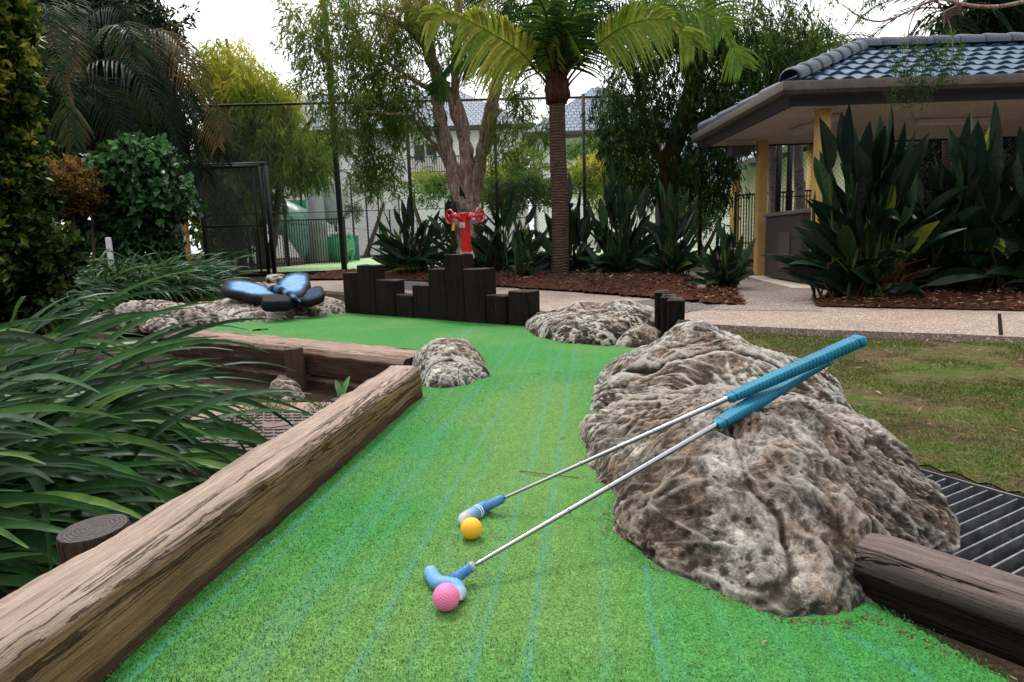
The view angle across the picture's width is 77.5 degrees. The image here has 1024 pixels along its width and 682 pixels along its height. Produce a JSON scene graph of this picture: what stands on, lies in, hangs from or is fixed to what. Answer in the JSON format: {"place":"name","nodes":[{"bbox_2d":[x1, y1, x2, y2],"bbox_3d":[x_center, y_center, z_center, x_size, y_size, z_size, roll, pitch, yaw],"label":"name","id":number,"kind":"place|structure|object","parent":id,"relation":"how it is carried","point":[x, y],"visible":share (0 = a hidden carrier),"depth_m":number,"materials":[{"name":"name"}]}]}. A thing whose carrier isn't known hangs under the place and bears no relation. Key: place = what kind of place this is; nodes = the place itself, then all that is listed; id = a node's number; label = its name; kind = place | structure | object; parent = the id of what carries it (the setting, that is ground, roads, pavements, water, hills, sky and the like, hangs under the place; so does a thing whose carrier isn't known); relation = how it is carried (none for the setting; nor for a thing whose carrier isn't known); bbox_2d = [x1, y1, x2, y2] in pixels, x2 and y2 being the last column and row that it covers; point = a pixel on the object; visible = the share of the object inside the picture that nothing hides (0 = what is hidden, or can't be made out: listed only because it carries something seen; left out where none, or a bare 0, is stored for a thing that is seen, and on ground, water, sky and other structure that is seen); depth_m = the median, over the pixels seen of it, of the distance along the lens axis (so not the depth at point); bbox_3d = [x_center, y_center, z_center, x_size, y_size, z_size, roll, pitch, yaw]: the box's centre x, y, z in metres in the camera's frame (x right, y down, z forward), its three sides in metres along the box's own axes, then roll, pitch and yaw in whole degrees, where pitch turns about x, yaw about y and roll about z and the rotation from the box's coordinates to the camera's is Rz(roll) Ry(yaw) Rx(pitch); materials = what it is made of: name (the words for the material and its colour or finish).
{"place":"outdoors","nodes":[
{"label":"outdoors","id":0,"kind":"place"},
{"bbox_2d":[153,382,328,422],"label":"gravel","id":1,"kind":"structure","parent":0,"point":[274,406],"depth_m":3.16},
{"bbox_2d":[199,90,535,257],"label":"apartment building","id":2,"kind":"structure","parent":0,"point":[472,112],"depth_m":43.99,"materials":[{"name":"white concrete"}]},
{"bbox_2d":[0,253,1023,681],"bbox_3d":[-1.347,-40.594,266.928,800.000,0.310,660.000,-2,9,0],"label":"ground","id":3,"kind":"structure","parent":0,"point":[1008,667],"depth_m":3.83,"materials":[{"name":"soil"}]},
{"bbox_2d":[0,0,95,338],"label":"clipped hedge","id":4,"kind":"object","parent":3,"relation":"on","point":[42,255],"visible":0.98,"depth_m":3.49,"materials":[{"name":"green plant"}]},
{"bbox_2d":[38,153,111,273],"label":"orange shrub","id":5,"kind":"object","parent":3,"relation":"on","point":[82,192],"visible":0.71,"depth_m":8.83,"materials":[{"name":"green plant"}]},
{"bbox_2d":[25,269,130,330],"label":"strappy plant","id":6,"kind":"object","parent":3,"relation":"on","point":[84,303],"visible":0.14,"depth_m":6.24,"materials":[{"name":"green plant"}]},
{"bbox_2d":[56,514,130,563],"bbox_3d":[-0.750,0.489,1.190,0.130,0.310,0.127,-2,9,0],"label":"round post","id":7,"kind":"object","parent":3,"relation":"on","point":[76,539],"visible":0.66,"depth_m":1.14,"materials":[{"name":"brown wood"}]},
{"bbox_2d":[0,307,204,512],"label":"strappy plant","id":8,"kind":"object","parent":3,"relation":"on","point":[72,477],"visible":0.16,"depth_m":1.85,"materials":[{"name":"green plant"}]},
{"bbox_2d":[0,348,206,591],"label":"strappy plant","id":9,"kind":"object","parent":3,"relation":"on","point":[85,432],"visible":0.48,"depth_m":1.52,"materials":[{"name":"green plant"}]},
{"bbox_2d":[0,338,210,593],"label":"strappy plant","id":10,"kind":"object","parent":3,"relation":"on","point":[18,518],"visible":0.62,"depth_m":1.51,"materials":[{"name":"green plant"}]},
{"bbox_2d":[54,248,168,312],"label":"strappy plant","id":11,"kind":"object","parent":3,"relation":"on","point":[123,283],"visible":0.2,"depth_m":7.58,"materials":[{"name":"green plant"}]},
{"bbox_2d":[38,22,185,185],"bbox_3d":[-8.555,-3.097,11.258,5.614,4.684,3.816,-2,9,0],"label":"cane palm","id":12,"kind":"object","parent":3,"relation":"on","point":[151,133],"visible":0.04,"depth_m":10.87,"materials":[{"name":"plant"}]},
{"bbox_2d":[32,0,200,224],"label":"cane palm","id":13,"kind":"object","parent":3,"relation":"on","point":[76,131],"visible":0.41,"depth_m":9.55,"materials":[{"name":"plant"}]},
{"bbox_2d":[30,0,209,169],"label":"dense tree","id":14,"kind":"object","parent":3,"relation":"on","point":[157,14],"visible":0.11,"depth_m":13.16,"materials":[{"name":"plant"}]},
{"bbox_2d":[44,69,210,190],"bbox_3d":[-8.350,-3.320,12.998,4.907,4.578,3.374,-2,9,0],"label":"cane palm","id":15,"kind":"object","parent":3,"relation":"on","point":[184,141],"visible":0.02,"depth_m":12.38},
{"bbox_2d":[0,270,259,437],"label":"strappy plant","id":16,"kind":"object","parent":3,"relation":"on","point":[71,326],"visible":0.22,"depth_m":2.55,"materials":[{"name":"green plant"}]},
{"bbox_2d":[59,129,208,266],"bbox_3d":[-5.875,-1.879,9.834,2.051,2.668,1.768,-2,9,0],"label":"heart leaf shrub","id":17,"kind":"object","parent":3,"relation":"on","point":[152,208],"visible":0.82,"depth_m":9.41,"materials":[{"name":"plant"}]},
{"bbox_2d":[35,0,236,264],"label":"cane palm","id":18,"kind":"object","parent":3,"relation":"on","point":[140,45],"visible":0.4,"depth_m":10.99,"materials":[{"name":"plant"}]},
{"bbox_2d":[74,252,220,308],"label":"strappy plant","id":19,"kind":"object","parent":3,"relation":"on","point":[141,271],"visible":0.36,"depth_m":7.90,"materials":[{"name":"green plant"}]},
{"bbox_2d":[92,300,222,331],"bbox_3d":[-2.978,-0.244,5.609,1.346,0.267,0.591,1,9,17],"label":"grey rock","id":20,"kind":"object","parent":3,"relation":"on","point":[194,312],"visible":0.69,"depth_m":5.42,"materials":[{"name":"stone"}]},
{"bbox_2d":[5,336,312,570],"bbox_3d":[-0.999,0.362,2.008,1.064,0.831,1.268,5,11,39],"label":"strappy plant","id":21,"kind":"object","parent":3,"relation":"on","point":[213,455],"visible":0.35,"depth_m":1.80,"materials":[{"name":"green plant"}]},
{"bbox_2d":[140,315,180,333],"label":"grey rock","id":22,"kind":"object","parent":3,"relation":"on","point":[152,325],"visible":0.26,"depth_m":5.17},
{"bbox_2d":[6,302,322,509],"bbox_3d":[-1.371,0.295,2.257,1.307,0.822,1.412,-2,9,0],"label":"strappy plant","id":23,"kind":"object","parent":3,"relation":"on","point":[251,438],"visible":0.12,"depth_m":2.29,"materials":[{"name":"green plant"}]},
{"bbox_2d":[84,247,247,303],"bbox_3d":[-4.676,-0.781,8.512,2.019,0.949,2.268,-2,9,0],"label":"strappy plant","id":24,"kind":"object","parent":3,"relation":"on","point":[191,283],"visible":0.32,"depth_m":8.46,"materials":[{"name":"green plant"}]},
{"bbox_2d":[135,242,265,298],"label":"strappy plant","id":25,"kind":"object","parent":3,"relation":"on","point":[221,275],"visible":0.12,"depth_m":9.36,"materials":[{"name":"green plant"}]},
{"bbox_2d":[0,365,422,681],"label":"edging beam","id":26,"kind":"structure","parent":3,"relation":"on","point":[99,612],"depth_m":1.05,"materials":[{"name":"wood"}]},
{"bbox_2d":[178,34,342,271],"bbox_3d":[-7.260,-5.306,18.302,5.023,7.012,3.622,-2,9,0],"label":"willowy tree","id":27,"kind":"object","parent":3,"relation":"on","point":[236,79],"visible":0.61,"depth_m":17.62,"materials":[{"name":"green plant"}]},
{"bbox_2d":[190,402,330,455],"bbox_3d":[-0.994,0.400,2.816,1.128,0.067,0.926,-1,9,6],"label":"manhole cover","id":28,"kind":"object","parent":3,"relation":"on","point":[274,427],"visible":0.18,"depth_m":2.89,"materials":[{"name":"metal"}]},
{"bbox_2d":[166,354,363,392],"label":"cross beam","id":29,"kind":"structure","parent":3,"relation":"on","point":[271,375],"depth_m":3.84,"materials":[{"name":"wood"}]},
{"bbox_2d":[162,330,417,381],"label":"cross beam","id":30,"kind":"structure","parent":29,"relation":"on","point":[354,362],"depth_m":3.65,"materials":[{"name":"wood"}]},
{"bbox_2d":[198,296,344,321],"bbox_3d":[-2.321,-0.335,6.032,1.853,0.274,1.322,6,11,40],"label":"flat rock","id":31,"kind":"object","parent":3,"relation":"on","point":[328,306],"visible":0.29,"depth_m":5.48,"materials":[{"name":"stone"}]},
{"bbox_2d":[221,272,324,311],"bbox_3d":[-2.063,-0.433,5.529,0.774,0.280,1.170,-7,10,-29],"label":"butterfly sculpture","id":32,"kind":"object","parent":31,"relation":"on","point":[285,292],"visible":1,"depth_m":5.47,"materials":[{"name":"blue paint"}]},
{"bbox_2d":[268,375,304,401],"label":"stone","id":33,"kind":"object","parent":3,"relation":"on","point":[281,382],"visible":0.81,"depth_m":3.36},
{"bbox_2d":[243,216,347,266],"bbox_3d":[-7.505,-3.348,21.706,3.729,1.650,0.055,-2,9,0],"label":"pool fence","id":34,"kind":"object","parent":3,"relation":"on","point":[314,262],"visible":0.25,"depth_m":21.70,"materials":[{"name":"metal"}]},
{"bbox_2d":[283,347,307,390],"bbox_3d":[-1.197,0.166,3.536,0.118,0.260,0.110,-2,9,0],"label":"round post","id":35,"kind":"object","parent":3,"relation":"on","point":[294,358],"visible":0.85,"depth_m":3.49,"materials":[{"name":"brown wood"}]},
{"bbox_2d":[196,109,401,274],"bbox_3d":[-7.523,-5.685,29.313,0.086,4.220,28.340,-2,9,0],"label":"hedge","id":36,"kind":"object","parent":3,"relation":"on","point":[287,236],"visible":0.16,"depth_m":21.88,"materials":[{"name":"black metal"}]},
{"bbox_2d":[279,129,359,263],"bbox_3d":[-7.812,-5.683,25.392,4.398,5.687,2.311,7,12,43],"label":"water tank","id":37,"kind":"object","parent":3,"relation":"on","point":[352,251],"visible":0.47,"depth_m":24.20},
{"bbox_2d":[321,5,346,269],"bbox_3d":[-4.333,-6.109,15.223,0.175,9.161,0.150,-2,9,0],"label":"light pole","id":38,"kind":"object","parent":3,"relation":"on","point":[340,220],"visible":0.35,"depth_m":15.60,"materials":[{"name":"metal"}]},
{"bbox_2d":[342,174,398,257],"bbox_3d":[-7.697,-6.498,33.306,3.970,4.814,2.324,-2,9,0],"label":"tree","id":39,"kind":"object","parent":3,"relation":"on","point":[356,214],"visible":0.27,"depth_m":33.20,"materials":[{"name":"green plant"}]},
{"bbox_2d":[268,0,549,262],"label":"paperbark tree","id":40,"kind":"object","parent":3,"relation":"on","point":[467,173],"visible":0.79,"depth_m":11.09,"materials":[{"name":"green plant"}]},
{"bbox_2d":[191,93,645,275],"bbox_3d":[-2.090,-3.734,15.552,10.828,4.220,0.090,-2,9,-3],"label":"court fence","id":41,"kind":"object","parent":3,"relation":"on","point":[582,97],"visible":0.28,"depth_m":15.49,"materials":[{"name":"black metal"}]},
{"bbox_2d":[197,162,276,273],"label":"gate","id":42,"kind":"structure","parent":41,"relation":"attached to","point":[262,223],"depth_m":15.29,"materials":[{"name":"black metal"}]},
{"bbox_2d":[399,165,450,245],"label":"shrub","id":43,"kind":"object","parent":3,"relation":"on","point":[432,190],"visible":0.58,"depth_m":26.14,"materials":[{"name":"green plant"}]},
{"bbox_2d":[343,253,539,325],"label":"stepped timber wall","id":44,"kind":"structure","parent":3,"relation":"on","point":[459,288],"depth_m":4.82,"materials":[{"name":"wood"}]},
{"bbox_2d":[240,247,720,271],"bbox_3d":[3.220,-3.959,28.395,21.300,0.001,30.700,-2,9,0],"label":"court surface","id":45,"kind":"object","parent":3,"relation":"on","point":[320,268],"visible":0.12,"depth_m":19.64,"materials":[{"name":"concrete"}]},
{"bbox_2d":[489,138,549,244],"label":"shrub","id":46,"kind":"object","parent":3,"relation":"on","point":[540,151],"visible":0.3,"depth_m":22.94,"materials":[{"name":"green plant"}]},
{"bbox_2d":[310,266,736,303],"bbox_3d":[-0.886,-1.060,10.637,7.500,0.151,9.844,-2,9,0],"label":"mulch bed","id":47,"kind":"object","parent":3,"relation":"on","point":[619,283],"visible":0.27,"depth_m":8.37,"materials":[{"name":"wood"}]},
{"bbox_2d":[367,183,449,272],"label":"paradise plant","id":48,"kind":"object","parent":47,"relation":"on","point":[400,256],"visible":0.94,"depth_m":12.24,"materials":[{"name":"green plant"}]},
{"bbox_2d":[417,186,487,267],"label":"paradise plant","id":49,"kind":"object","parent":47,"relation":"on","point":[437,229],"visible":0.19,"depth_m":11.92,"materials":[{"name":"green plant"}]},
{"bbox_2d":[445,208,484,252],"bbox_3d":[-0.559,-1.141,7.992,0.361,1.024,0.430,-8,11,-35],"label":"fire hydrant","id":50,"kind":"object","parent":47,"relation":"on","point":[465,219],"visible":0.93,"depth_m":7.96,"materials":[{"name":"metal"}]},
{"bbox_2d":[471,185,536,270],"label":"paradise plant","id":51,"kind":"object","parent":47,"relation":"on","point":[492,247],"visible":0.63,"depth_m":11.49,"materials":[{"name":"green plant"}]},
{"bbox_2d":[495,215,549,276],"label":"paradise plant","id":52,"kind":"object","parent":47,"relation":"on","point":[519,262],"visible":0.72,"depth_m":9.83,"materials":[{"name":"green plant"}]},
{"bbox_2d":[531,172,598,271],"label":"paradise plant","id":53,"kind":"object","parent":47,"relation":"on","point":[577,231],"visible":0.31,"depth_m":10.67,"materials":[{"name":"green plant"}]},
{"bbox_2d":[577,155,662,272],"bbox_3d":[1.765,-1.799,10.022,1.427,2.205,1.245,4,11,35],"label":"paradise plant","id":54,"kind":"object","parent":47,"relation":"on","point":[624,245],"visible":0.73,"depth_m":9.94,"materials":[{"name":"green plant"}]},
{"bbox_2d":[633,178,709,275],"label":"paradise plant","id":55,"kind":"object","parent":47,"relation":"on","point":[676,256],"visible":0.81,"depth_m":9.22,"materials":[{"name":"green plant"}]},
{"bbox_2d":[480,156,574,252],"bbox_3d":[0.430,-3.762,18.721,3.254,3.309,2.491,-2,9,0],"label":"shrub","id":56,"kind":"object","parent":3,"relation":"on","point":[528,186],"visible":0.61,"depth_m":18.05,"materials":[{"name":"green plant"}]},
{"bbox_2d":[106,313,1006,681],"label":"putting green","id":57,"kind":"object","parent":3,"relation":"on","point":[512,353],"visible":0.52,"depth_m":1.08,"materials":[{"name":"carpet"}]},
{"bbox_2d":[433,583,459,611],"bbox_3d":[-0.104,0.405,1.007,0.043,0.043,0.043,-2,9,0],"label":"golf ball","id":58,"kind":"object","parent":57,"relation":"on","point":[446,597],"visible":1,"depth_m":0.99,"materials":[{"name":"plastic"}]},
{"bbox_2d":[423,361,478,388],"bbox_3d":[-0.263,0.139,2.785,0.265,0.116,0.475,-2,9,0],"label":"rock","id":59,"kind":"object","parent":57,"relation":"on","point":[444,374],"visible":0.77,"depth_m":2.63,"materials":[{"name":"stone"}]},
{"bbox_2d":[412,338,489,383],"bbox_3d":[-0.307,0.077,3.034,0.340,0.186,0.791,-3,9,-10],"label":"rock","id":60,"kind":"object","parent":57,"relation":"on","point":[427,357],"visible":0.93,"depth_m":2.83,"materials":[{"name":"stone"}]},
{"bbox_2d":[460,517,481,539],"bbox_3d":[-0.080,0.367,1.247,0.043,0.043,0.043,-2,9,0],"label":"golf ball","id":61,"kind":"object","parent":57,"relation":"on","point":[470,528],"visible":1,"depth_m":1.23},
{"bbox_2d":[100,337,1023,681],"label":"turf fibres","id":62,"kind":"object","parent":57,"relation":"on","point":[324,613],"visible":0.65,"depth_m":0.98,"materials":[{"name":"plastic"}]},
{"bbox_2d":[106,418,1017,679],"bbox_3d":[0.028,0.318,1.661,1.217,0.016,1.741,-2,9,0],"label":"edge debris","id":63,"kind":"object","parent":57,"relation":"on","point":[723,596],"visible":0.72,"depth_m":0.94,"materials":[{"name":"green plant"}]},
{"bbox_2d":[525,299,654,345],"bbox_3d":[0.566,-0.144,4.032,0.958,0.220,1.182,-2,9,0],"label":"long rock","id":64,"kind":"object","parent":57,"relation":"on","point":[610,323],"visible":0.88,"depth_m":3.82,"materials":[{"name":"stone"}]},
{"bbox_2d":[424,361,832,600],"bbox_3d":[0.303,0.232,1.232,0.971,0.292,0.127,-6,10,-23],"label":"putter","id":65,"kind":"object","parent":57,"relation":"on","point":[740,410],"visible":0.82,"depth_m":1.24,"materials":[{"name":"silver metal"}]},
{"bbox_2d":[615,325,660,347],"bbox_3d":[0.729,-0.030,3.553,0.233,0.130,0.418,2,10,23],"label":"rock","id":66,"kind":"object","parent":57,"relation":"on","point":[637,336],"visible":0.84,"depth_m":3.41,"materials":[{"name":"stone"}]},
{"bbox_2d":[458,334,866,525],"bbox_3d":[0.318,0.182,1.354,0.882,0.354,0.083,-3,9,-7],"label":"putter","id":67,"kind":"object","parent":57,"relation":"on","point":[818,358],"visible":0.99,"depth_m":1.35,"materials":[{"name":"blue metal"}]},
{"bbox_2d":[854,533,1023,666],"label":"edging log","id":68,"kind":"object","parent":57,"relation":"on","point":[972,604],"visible":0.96,"depth_m":0.91,"materials":[{"name":"wood"}]},
{"bbox_2d":[566,133,609,252],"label":"shrub","id":69,"kind":"object","parent":3,"relation":"on","point":[574,154],"visible":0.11,"depth_m":24.88,"materials":[{"name":"green plant"}]},
{"bbox_2d":[416,0,764,274],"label":"feather palm","id":70,"kind":"object","parent":3,"relation":"on","point":[559,43],"visible":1,"depth_m":9.04,"materials":[{"name":"plant"}]},
{"bbox_2d":[566,149,616,252],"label":"shrub","id":71,"kind":"object","parent":3,"relation":"on","point":[591,189],"visible":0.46,"depth_m":17.68,"materials":[{"name":"green plant"}]},
{"bbox_2d":[522,87,697,249],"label":"apartment wing","id":72,"kind":"structure","parent":3,"relation":"on","point":[540,225],"depth_m":41.12,"materials":[{"name":"paint"}]},
{"bbox_2d":[595,143,744,246],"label":"house","id":73,"kind":"structure","parent":3,"relation":"on","point":[652,219],"depth_m":31.57,"materials":[{"name":"tile"}]},
{"bbox_2d":[654,289,690,335],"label":"short timber wall","id":74,"kind":"structure","parent":3,"relation":"on","point":[669,308],"depth_m":3.44,"materials":[{"name":"wood"}]},
{"bbox_2d":[678,189,732,255],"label":"shrub","id":75,"kind":"object","parent":3,"relation":"on","point":[706,247],"visible":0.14,"depth_m":16.97,"materials":[{"name":"green plant"}]},
{"bbox_2d":[577,0,846,245],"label":"broad tree","id":76,"kind":"object","parent":3,"relation":"on","point":[671,164],"visible":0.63,"depth_m":11.64,"materials":[{"name":"green plant"}]},
{"bbox_2d":[646,104,781,266],"bbox_3d":[3.979,-3.111,13.432,0.090,3.240,5.102,-4,9,-14],"label":"court fence","id":77,"kind":"object","parent":3,"relation":"on","point":[777,192],"visible":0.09,"depth_m":11.92,"materials":[{"name":"black metal"}]},
{"bbox_2d":[589,319,853,411],"bbox_3d":[0.775,0.090,2.457,0.934,0.347,1.200,1,9,20],"label":"boulder","id":78,"kind":"object","parent":3,"relation":"on","point":[679,356],"visible":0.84,"depth_m":2.22,"materials":[{"name":"stone"}]},
{"bbox_2d":[697,285,746,304],"bbox_3d":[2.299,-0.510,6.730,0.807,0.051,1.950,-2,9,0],"label":"mulch bed","id":79,"kind":"object","parent":3,"relation":"on","point":[720,301],"visible":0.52,"depth_m":6.40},
{"bbox_2d":[685,217,755,287],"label":"paradise plant","id":80,"kind":"object","parent":79,"relation":"on","point":[725,273],"visible":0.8,"depth_m":7.47,"materials":[{"name":"green plant"}]},
{"bbox_2d":[716,248,753,262],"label":"wall","id":81,"kind":"structure","parent":3,"relation":"on","point":[750,258],"depth_m":14.35,"materials":[{"name":"concrete"}]},
{"bbox_2d":[734,189,811,247],"bbox_3d":[6.103,-2.827,14.773,1.860,1.350,0.055,4,11,33],"label":"stair railing","id":82,"kind":"object","parent":81,"relation":"on","point":[735,225],"visible":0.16,"depth_m":15.12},
{"bbox_2d":[677,28,850,212],"bbox_3d":[5.535,-4.130,13.745,4.183,4.418,3.350,-2,9,0],"label":"grey palm","id":83,"kind":"object","parent":3,"relation":"on","point":[771,193],"visible":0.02,"depth_m":13.73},
{"bbox_2d":[578,384,960,617],"bbox_3d":[0.613,0.261,1.561,0.887,0.313,1.296,-2,9,0],"label":"boulder","id":84,"kind":"object","parent":3,"relation":"on","point":[783,506],"visible":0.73,"depth_m":1.19,"materials":[{"name":"stone"}]},
{"bbox_2d":[718,27,874,209],"bbox_3d":[6.104,-4.129,13.747,4.165,4.419,3.361,-2,9,0],"label":"grey palm","id":85,"kind":"object","parent":3,"relation":"on","point":[798,192],"visible":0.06,"depth_m":13.74,"materials":[{"name":"plant"}]},
{"bbox_2d":[711,141,917,247],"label":"side house","id":86,"kind":"structure","parent":3,"relation":"on","point":[836,169],"depth_m":20.23,"materials":[{"name":"beige paint"}]},
{"bbox_2d":[780,138,1016,260],"bbox_3d":[8.769,-2.890,10.982,8.283,3.240,0.090,-2,9,1],"label":"court fence","id":87,"kind":"object","parent":3,"relation":"on","point":[788,183],"visible":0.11,"depth_m":10.99,"materials":[{"name":"black metal"}]},
{"bbox_2d":[812,284,1023,309],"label":"mulch bed","id":88,"kind":"object","parent":3,"relation":"on","point":[998,305],"visible":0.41,"depth_m":5.28,"materials":[{"name":"wood"}]},
{"bbox_2d":[761,103,1001,308],"bbox_3d":[3.334,-1.196,5.891,1.795,1.877,1.536,-7,10,-30],"label":"paradise plant","id":89,"kind":"object","parent":88,"relation":"on","point":[866,250],"visible":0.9,"depth_m":5.66,"materials":[{"name":"green plant"}]},
{"bbox_2d":[897,101,1023,291],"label":"paradise plant","id":90,"kind":"object","parent":88,"relation":"on","point":[982,170],"visible":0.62,"depth_m":5.71,"materials":[{"name":"green plant"}]},
{"bbox_2d":[984,151,1023,290],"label":"paradise plant","id":91,"kind":"object","parent":88,"relation":"on","point":[1014,242],"visible":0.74,"depth_m":5.49,"materials":[{"name":"green plant"}]},
{"bbox_2d":[836,0,1023,170],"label":"feather palm","id":92,"kind":"object","parent":3,"relation":"on","point":[955,16],"visible":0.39,"depth_m":11.24,"materials":[{"name":"plant"}]},
{"bbox_2d":[905,0,1023,251],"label":"dense tree","id":93,"kind":"object","parent":3,"relation":"on","point":[985,21],"visible":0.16,"depth_m":11.96,"materials":[{"name":"plant"}]},
{"bbox_2d":[920,468,1023,576],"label":"drain grate","id":94,"kind":"object","parent":3,"relation":"on","point":[991,522],"visible":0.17,"depth_m":1.49,"materials":[{"name":"metal"}]},
{"bbox_2d":[61,0,968,252],"label":"sky","id":95,"kind":"structure","parent":0,"point":[221,19],"materials":[{"name":"white"}]},
{"bbox_2d":[211,281,1023,343],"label":"path","id":96,"kind":"structure","parent":0,"point":[976,326],"depth_m":4.55,"materials":[{"name":"concrete"}]},
{"bbox_2d":[635,299,718,311],"bbox_3d":[1.578,-0.349,6.028,0.986,0.001,1.204,-6,10,-24],"label":"path patch","id":97,"kind":"object","parent":96,"relation":"on","point":[692,305],"visible":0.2,"depth_m":5.94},
{"bbox_2d":[684,271,826,310],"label":"shelter path","id":98,"kind":"structure","parent":0,"point":[760,294],"depth_m":6.32,"materials":[{"name":"concrete"}]},
{"bbox_2d":[731,331,1023,493],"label":"lawn","id":99,"kind":"structure","parent":0,"point":[864,395],"depth_m":2.57,"materials":[{"name":"plant"}]},
{"bbox_2d":[829,0,1023,115],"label":"overhanging branch","id":100,"kind":"object","parent":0,"point":[937,51],"visible":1,"depth_m":4.90,"materials":[{"name":"green plant"}]},
{"label":"shelter floor","id":101,"kind":"structure","parent":0,"visible":0},
{"bbox_2d":[763,209,842,281],"bbox_3d":[3.990,-1.272,8.408,0.900,0.885,1.439,-1,9,4],"label":"barbecue","id":102,"kind":"object","parent":101,"relation":"on","point":[780,238],"visible":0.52,"depth_m":8.36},
{"bbox_2d":[777,232,790,269],"bbox_3d":[3.555,-1.173,8.334,0.020,0.500,0.420,-1,9,4],"label":"door","id":103,"kind":"structure","parent":102,"relation":"in","point":[784,238],"depth_m":8.31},
{"bbox_2d":[691,32,1023,285],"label":"picnic shelter","id":104,"kind":"object","parent":101,"relation":"on","point":[856,75],"visible":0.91,"depth_m":7.55,"materials":[{"name":"tile"}]},
{"bbox_2d":[914,117,990,125],"bbox_3d":[5.687,-2.808,8.156,1.084,0.075,0.100,-2,9,-4],"label":"light fitting","id":105,"kind":"object","parent":104,"relation":"attached to","point":[944,121],"visible":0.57,"depth_m":8.11,"materials":[{"name":"beige paint"}]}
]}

